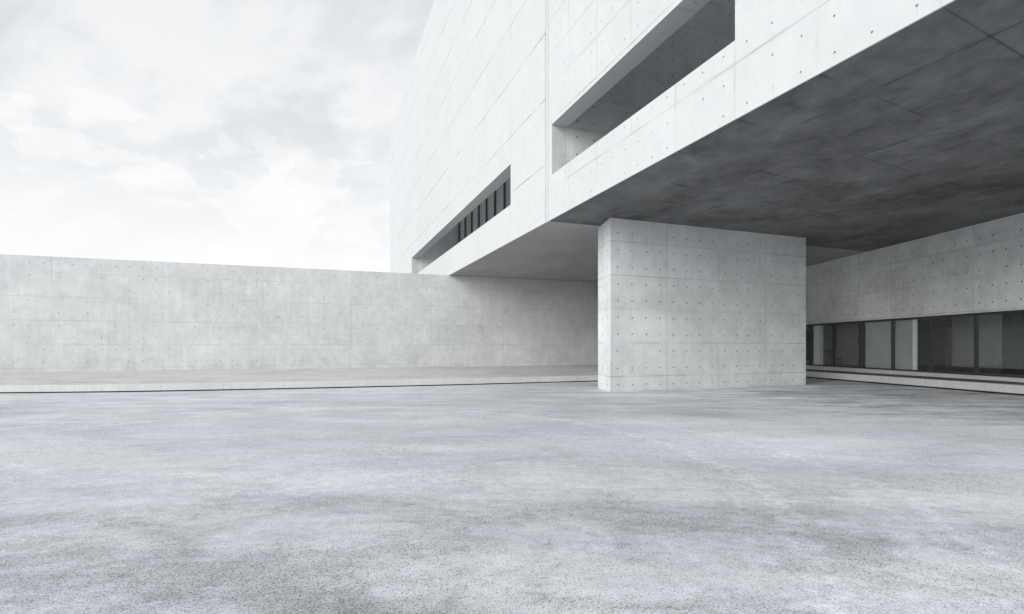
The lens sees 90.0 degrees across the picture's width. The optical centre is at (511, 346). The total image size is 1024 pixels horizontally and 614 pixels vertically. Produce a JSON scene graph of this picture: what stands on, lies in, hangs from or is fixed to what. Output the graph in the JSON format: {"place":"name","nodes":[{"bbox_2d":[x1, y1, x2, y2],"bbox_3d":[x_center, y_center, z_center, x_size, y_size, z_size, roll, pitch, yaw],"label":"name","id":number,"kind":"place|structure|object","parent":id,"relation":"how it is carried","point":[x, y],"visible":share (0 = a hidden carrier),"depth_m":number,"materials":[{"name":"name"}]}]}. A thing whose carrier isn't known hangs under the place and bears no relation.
{"place":"outdoors","nodes":[
{"label":"outdoors","id":0,"kind":"place"},
{"bbox_2d":[0,0,433,271],"label":"sky","id":1,"kind":"structure","parent":0,"point":[223,132],"materials":[{"name":"white"}]},
{"bbox_2d":[0,364,597,384],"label":"terrace","id":2,"kind":"structure","parent":0,"point":[184,376],"depth_m":23.70,"materials":[{"name":"grey concrete"}]},
{"bbox_2d":[0,254,597,371],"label":"boundary wall","id":3,"kind":"structure","parent":2,"relation":"on","point":[64,314],"depth_m":29.13,"materials":[{"name":"concrete"}]},
{"bbox_2d":[0,378,1023,613],"bbox_3d":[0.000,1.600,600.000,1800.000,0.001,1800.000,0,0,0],"label":"ground","id":4,"kind":"structure","parent":0,"point":[818,496],"depth_m":5.28,"materials":[{"name":"concrete"}]},
{"bbox_2d":[0,375,597,392],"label":"kerb","id":5,"kind":"structure","parent":4,"relation":"on","point":[92,388],"depth_m":19.01,"materials":[{"name":"concrete"}]},
{"bbox_2d":[598,218,805,391],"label":"support pier","id":6,"kind":"structure","parent":4,"relation":"on","point":[686,307],"depth_m":19.37,"materials":[{"name":"concrete"}]},
{"bbox_2d":[390,0,1023,281],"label":"concrete building","id":7,"kind":"structure","parent":6,"relation":"on","point":[539,139],"depth_m":15.38,"materials":[{"name":"white concrete"}]},
{"bbox_2d":[458,177,510,242],"bbox_3d":[-0.023,-9.000,34.088,0.160,7.200,27.300,0,0,-21],"label":"window pane","id":8,"kind":"structure","parent":7,"relation":"in","point":[500,199],"depth_m":39.15,"materials":[{"name":"black glass"}]},
{"bbox_2d":[806,371,1023,395],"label":"side kerb","id":9,"kind":"structure","parent":4,"relation":"on","point":[1001,388],"depth_m":19.68,"materials":[{"name":"concrete"}]},
{"bbox_2d":[823,349,827,364],"bbox_3d":[17.519,0.625,28.955,0.445,0.950,0.440,0,0,-21],"label":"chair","id":10,"kind":"object","parent":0,"point":[825,352],"visible":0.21,"depth_m":28.89,"materials":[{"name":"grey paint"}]},
{"bbox_2d":[830,349,841,365],"bbox_3d":[17.447,0.625,27.601,0.440,0.950,0.445,0,0,-40],"label":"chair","id":11,"kind":"object","parent":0,"point":[831,358],"visible":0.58,"depth_m":27.61,"materials":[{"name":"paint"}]},
{"bbox_2d":[806,369,1023,384],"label":"side pavement","id":12,"kind":"structure","parent":0,"point":[971,380],"depth_m":20.34,"materials":[{"name":"grey concrete"}]},
{"bbox_2d":[806,213,1023,382],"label":"glazed side building","id":13,"kind":"structure","parent":12,"relation":"on","point":[949,304],"depth_m":22.00,"materials":[{"name":"concrete"}]},
{"bbox_2d":[806,310,1023,377],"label":"window frame","id":14,"kind":"structure","parent":13,"relation":"in","point":[976,315],"depth_m":22.36,"materials":[{"name":"metal"}]}
]}

